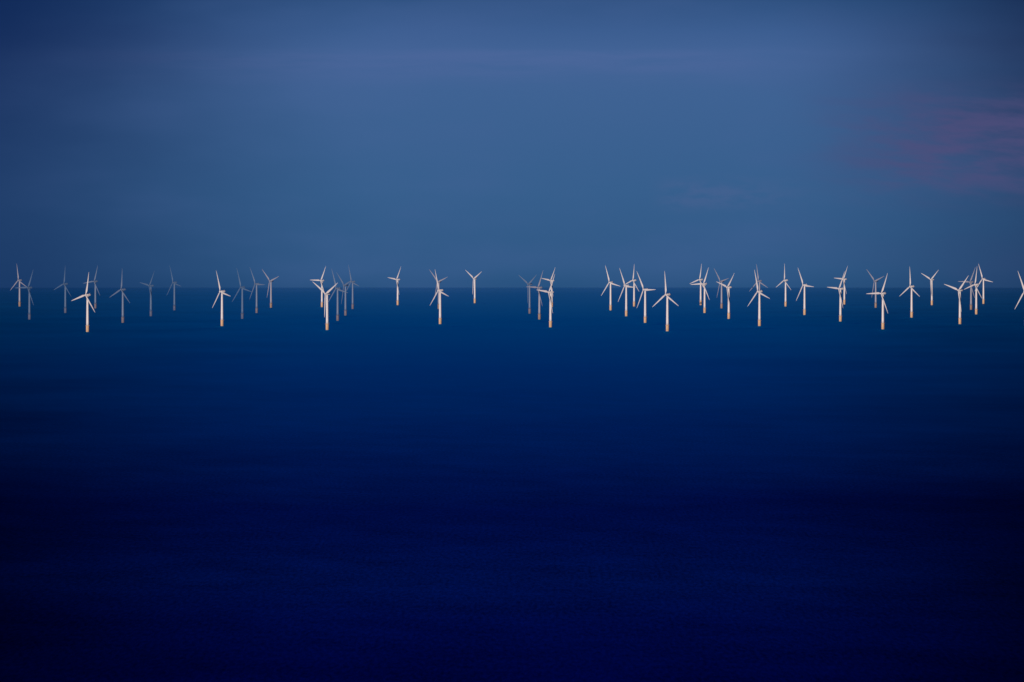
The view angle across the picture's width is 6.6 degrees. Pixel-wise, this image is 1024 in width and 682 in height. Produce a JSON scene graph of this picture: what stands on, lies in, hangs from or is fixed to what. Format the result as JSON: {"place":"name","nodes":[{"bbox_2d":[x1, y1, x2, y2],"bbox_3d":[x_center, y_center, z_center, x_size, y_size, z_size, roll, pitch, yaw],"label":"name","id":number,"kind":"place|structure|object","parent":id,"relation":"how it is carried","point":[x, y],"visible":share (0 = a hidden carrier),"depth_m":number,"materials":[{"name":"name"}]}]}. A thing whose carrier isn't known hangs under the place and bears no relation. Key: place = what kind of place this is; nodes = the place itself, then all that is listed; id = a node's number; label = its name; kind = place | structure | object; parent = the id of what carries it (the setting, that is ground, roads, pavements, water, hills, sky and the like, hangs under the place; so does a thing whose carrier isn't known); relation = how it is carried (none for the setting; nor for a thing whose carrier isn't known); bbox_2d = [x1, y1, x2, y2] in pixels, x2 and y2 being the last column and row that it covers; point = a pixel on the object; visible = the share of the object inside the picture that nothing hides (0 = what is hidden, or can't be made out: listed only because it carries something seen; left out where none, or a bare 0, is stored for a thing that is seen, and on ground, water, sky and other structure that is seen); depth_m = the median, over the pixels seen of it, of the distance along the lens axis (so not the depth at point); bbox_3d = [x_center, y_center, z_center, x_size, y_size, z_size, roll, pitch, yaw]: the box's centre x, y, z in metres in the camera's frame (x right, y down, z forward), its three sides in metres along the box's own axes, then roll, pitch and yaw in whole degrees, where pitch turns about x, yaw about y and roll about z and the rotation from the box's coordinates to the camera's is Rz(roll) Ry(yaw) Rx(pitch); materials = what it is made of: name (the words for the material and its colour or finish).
{"place":"outdoors","nodes":[
{"label":"outdoors","id":0,"kind":"place"},
{"bbox_2d":[0,289,1023,681],"bbox_3d":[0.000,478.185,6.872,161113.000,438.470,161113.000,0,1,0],"label":"sea","id":1,"kind":"structure","parent":0,"point":[488,485],"depth_m":8573.76,"materials":[{"name":"liquid"}]},
{"bbox_2d":[11,269,24,305],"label":"wind turbine","id":2,"kind":"object","parent":1,"relation":"in","point":[19,288],"visible":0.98,"depth_m":30800.71,"materials":[{"name":"paint"}]},
{"bbox_2d":[17,272,32,319],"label":"wind turbine","id":3,"kind":"object","parent":1,"relation":"in","point":[29,309],"visible":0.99,"depth_m":25277.17,"materials":[{"name":"paint"}]},
{"bbox_2d":[54,272,70,312],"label":"wind turbine","id":4,"kind":"object","parent":1,"relation":"in","point":[65,289],"visible":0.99,"depth_m":27698.67,"materials":[{"name":"paint"}]},
{"bbox_2d":[72,274,94,331],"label":"wind turbine","id":5,"kind":"object","parent":1,"relation":"in","point":[87,313],"visible":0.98,"depth_m":21817.93,"materials":[{"name":"paint"}]},
{"bbox_2d":[85,266,99,307],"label":"wind turbine","id":6,"kind":"object","parent":1,"relation":"in","point":[95,304],"visible":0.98,"depth_m":29778.23,"materials":[{"name":"paint"}]},
{"bbox_2d":[109,277,129,322],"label":"wind turbine","id":7,"kind":"object","parent":1,"relation":"in","point":[122,317],"visible":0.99,"depth_m":24246.13,"materials":[{"name":"paint"}]},
{"bbox_2d":[139,273,153,315],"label":"wind turbine","id":8,"kind":"object","parent":1,"relation":"in","point":[150,287],"visible":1,"depth_m":26420.34,"materials":[{"name":"paint"}]},
{"bbox_2d":[167,269,179,309],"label":"wind turbine","id":9,"kind":"object","parent":1,"relation":"in","point":[174,307],"visible":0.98,"depth_m":28839.95,"materials":[{"name":"paint"}]},
{"bbox_2d":[212,272,229,325],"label":"wind turbine","id":10,"kind":"object","parent":1,"relation":"in","point":[222,321],"visible":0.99,"depth_m":23309.32,"materials":[{"name":"paint"}]},
{"bbox_2d":[232,271,250,318],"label":"wind turbine","id":11,"kind":"object","parent":1,"relation":"in","point":[242,313],"visible":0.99,"depth_m":25496.94,"materials":[{"name":"paint"}]},
{"bbox_2d":[250,269,264,312],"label":"wind turbine","id":12,"kind":"object","parent":1,"relation":"in","point":[256,308],"visible":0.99,"depth_m":27699.33,"materials":[{"name":"paint"}]},
{"bbox_2d":[263,271,278,307],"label":"wind turbine","id":13,"kind":"object","parent":1,"relation":"in","point":[270,281],"visible":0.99,"depth_m":30109.54,"materials":[{"name":"paint"}]},
{"bbox_2d":[313,267,325,306],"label":"wind turbine","id":14,"kind":"object","parent":1,"relation":"in","point":[321,280],"visible":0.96,"depth_m":30450.07,"materials":[{"name":"paint"}]},
{"bbox_2d":[313,282,335,329],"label":"wind turbine","id":15,"kind":"object","parent":1,"relation":"in","point":[327,293],"visible":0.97,"depth_m":22289.83,"materials":[{"name":"paint"}]},
{"bbox_2d":[328,268,346,320],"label":"wind turbine","id":16,"kind":"object","parent":1,"relation":"in","point":[337,309],"visible":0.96,"depth_m":24853.43,"materials":[{"name":"paint"}]},
{"bbox_2d":[336,272,351,315],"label":"wind turbine","id":17,"kind":"object","parent":1,"relation":"in","point":[345,306],"visible":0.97,"depth_m":26665.15,"materials":[{"name":"paint"}]},
{"bbox_2d":[344,265,357,308],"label":"wind turbine","id":18,"kind":"object","parent":1,"relation":"in","point":[352,304],"visible":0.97,"depth_m":29457.28,"materials":[{"name":"paint"}]},
{"bbox_2d":[387,268,400,304],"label":"wind turbine","id":19,"kind":"object","parent":1,"relation":"in","point":[396,279],"visible":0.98,"depth_m":31536.35,"materials":[{"name":"paint"}]},
{"bbox_2d":[430,271,446,308],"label":"wind turbine","id":20,"kind":"object","parent":1,"relation":"in","point":[439,281],"visible":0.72,"depth_m":29456.97,"materials":[{"name":"paint"}]},
{"bbox_2d":[430,271,447,323],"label":"wind turbine","id":21,"kind":"object","parent":1,"relation":"in","point":[440,318],"visible":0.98,"depth_m":23861.27,"materials":[{"name":"paint"}]},
{"bbox_2d":[467,272,480,302],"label":"wind turbine","id":22,"kind":"object","parent":1,"relation":"in","point":[474,278],"visible":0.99,"depth_m":32734.66,"materials":[{"name":"paint"}]},
{"bbox_2d":[520,276,534,313],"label":"wind turbine","id":23,"kind":"object","parent":1,"relation":"in","point":[529,309],"visible":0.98,"depth_m":27431.40,"materials":[{"name":"paint"}]},
{"bbox_2d":[527,272,542,318],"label":"wind turbine","id":24,"kind":"object","parent":1,"relation":"in","point":[539,308],"visible":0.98,"depth_m":25277.87,"materials":[{"name":"paint"}]},
{"bbox_2d":[538,275,554,326],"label":"wind turbine","id":25,"kind":"object","parent":1,"relation":"in","point":[550,309],"visible":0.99,"depth_m":22958.09,"materials":[{"name":"paint"}]},
{"bbox_2d":[542,269,554,306],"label":"wind turbine","id":26,"kind":"object","parent":1,"relation":"in","point":[550,280],"visible":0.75,"depth_m":30450.23,"materials":[{"name":"paint"}]},
{"bbox_2d":[602,266,618,309],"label":"wind turbine","id":27,"kind":"object","parent":1,"relation":"in","point":[610,306],"visible":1,"depth_m":28839.75,"materials":[{"name":"paint"}]},
{"bbox_2d":[618,268,634,315],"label":"wind turbine","id":28,"kind":"object","parent":1,"relation":"in","point":[626,311],"visible":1,"depth_m":26421.11,"materials":[{"name":"paint"}]},
{"bbox_2d":[625,271,638,305],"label":"wind turbine","id":29,"kind":"object","parent":1,"relation":"in","point":[634,285],"visible":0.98,"depth_m":30801.00,"materials":[{"name":"paint"}]},
{"bbox_2d":[637,273,655,322],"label":"wind turbine","id":30,"kind":"object","parent":1,"relation":"in","point":[645,317],"visible":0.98,"depth_m":24246.66,"materials":[{"name":"paint"}]},
{"bbox_2d":[653,271,676,330],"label":"wind turbine","id":31,"kind":"object","parent":1,"relation":"in","point":[667,311],"visible":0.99,"depth_m":21972.87,"materials":[{"name":"paint"}]},
{"bbox_2d":[690,264,703,304],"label":"wind turbine","id":32,"kind":"object","parent":1,"relation":"in","point":[699,279],"visible":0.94,"depth_m":31536.38,"materials":[{"name":"paint"}]},
{"bbox_2d":[691,267,708,312],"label":"wind turbine","id":33,"kind":"object","parent":1,"relation":"in","point":[705,293],"visible":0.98,"depth_m":27698.61,"materials":[{"name":"paint"}]},
{"bbox_2d":[714,269,727,307],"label":"wind turbine","id":34,"kind":"object","parent":1,"relation":"in","point":[721,304],"visible":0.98,"depth_m":29779.18,"materials":[{"name":"paint"}]},
{"bbox_2d":[717,275,733,318],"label":"wind turbine","id":35,"kind":"object","parent":1,"relation":"in","point":[728,287],"visible":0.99,"depth_m":25496.28,"materials":[{"name":"paint"}]},
{"bbox_2d":[747,270,769,325],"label":"wind turbine","id":36,"kind":"object","parent":1,"relation":"in","point":[759,310],"visible":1,"depth_m":23310.35,"materials":[{"name":"paint"}]},
{"bbox_2d":[751,264,767,289],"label":"wind turbine","id":37,"kind":"object","parent":1,"relation":"in","point":[759,281],"visible":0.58,"depth_m":30109.00,"materials":[{"name":"paint"}]},
{"bbox_2d":[778,263,789,305],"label":"wind turbine","id":38,"kind":"object","parent":1,"relation":"in","point":[785,287],"visible":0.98,"depth_m":30800.70,"materials":[{"name":"paint"}]},
{"bbox_2d":[796,269,812,314],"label":"wind turbine","id":39,"kind":"object","parent":1,"relation":"in","point":[804,304],"visible":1,"depth_m":26914.66,"materials":[{"name":"paint"}]},
{"bbox_2d":[828,271,844,320],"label":"wind turbine","id":40,"kind":"object","parent":1,"relation":"in","point":[840,307],"visible":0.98,"depth_m":24647.08,"materials":[{"name":"paint"}]},
{"bbox_2d":[836,266,847,303],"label":"wind turbine","id":41,"kind":"object","parent":1,"relation":"in","point":[844,286],"visible":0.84,"depth_m":31922.19,"materials":[{"name":"paint"}]},
{"bbox_2d":[866,269,883,307],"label":"wind turbine","id":42,"kind":"object","parent":1,"relation":"in","point":[876,280],"visible":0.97,"depth_m":30109.76,"materials":[{"name":"paint"}]},
{"bbox_2d":[867,273,887,328],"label":"wind turbine","id":43,"kind":"object","parent":1,"relation":"in","point":[882,293],"visible":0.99,"depth_m":22452.59,"materials":[{"name":"paint"}]},
{"bbox_2d":[900,276,919,317],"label":"wind turbine","id":44,"kind":"object","parent":1,"relation":"in","point":[911,312],"visible":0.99,"depth_m":25948.25,"materials":[{"name":"paint"}]},
{"bbox_2d":[921,271,937,304],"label":"wind turbine","id":45,"kind":"object","parent":1,"relation":"in","point":[931,282],"visible":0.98,"depth_m":31536.75,"materials":[{"name":"paint"}]},
{"bbox_2d":[944,275,968,323],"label":"wind turbine","id":46,"kind":"object","parent":1,"relation":"in","point":[959,290],"visible":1,"depth_m":23861.01,"materials":[{"name":"paint"}]},
{"bbox_2d":[958,269,974,309],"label":"wind turbine","id":47,"kind":"object","parent":1,"relation":"in","point":[971,282],"visible":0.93,"depth_m":29144.18,"materials":[{"name":"paint"}]},
{"bbox_2d":[965,270,981,313],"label":"wind turbine","id":48,"kind":"object","parent":1,"relation":"in","point":[976,310],"visible":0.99,"depth_m":27169.19,"materials":[{"name":"paint"}]},
{"bbox_2d":[977,264,991,303],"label":"wind turbine","id":49,"kind":"object","parent":1,"relation":"in","point":[983,300],"visible":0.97,"depth_m":32321.32,"materials":[{"name":"paint"}]},
{"bbox_2d":[1014,272,1023,309],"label":"wind turbine","id":50,"kind":"object","parent":1,"relation":"in","point":[1023,289],"visible":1,"depth_m":23314.97,"materials":[{"name":"paint"}]},
{"bbox_2d":[0,0,1023,288],"label":"sky","id":51,"kind":"structure","parent":0,"point":[505,141],"materials":[{"name":"blue"}]}
]}

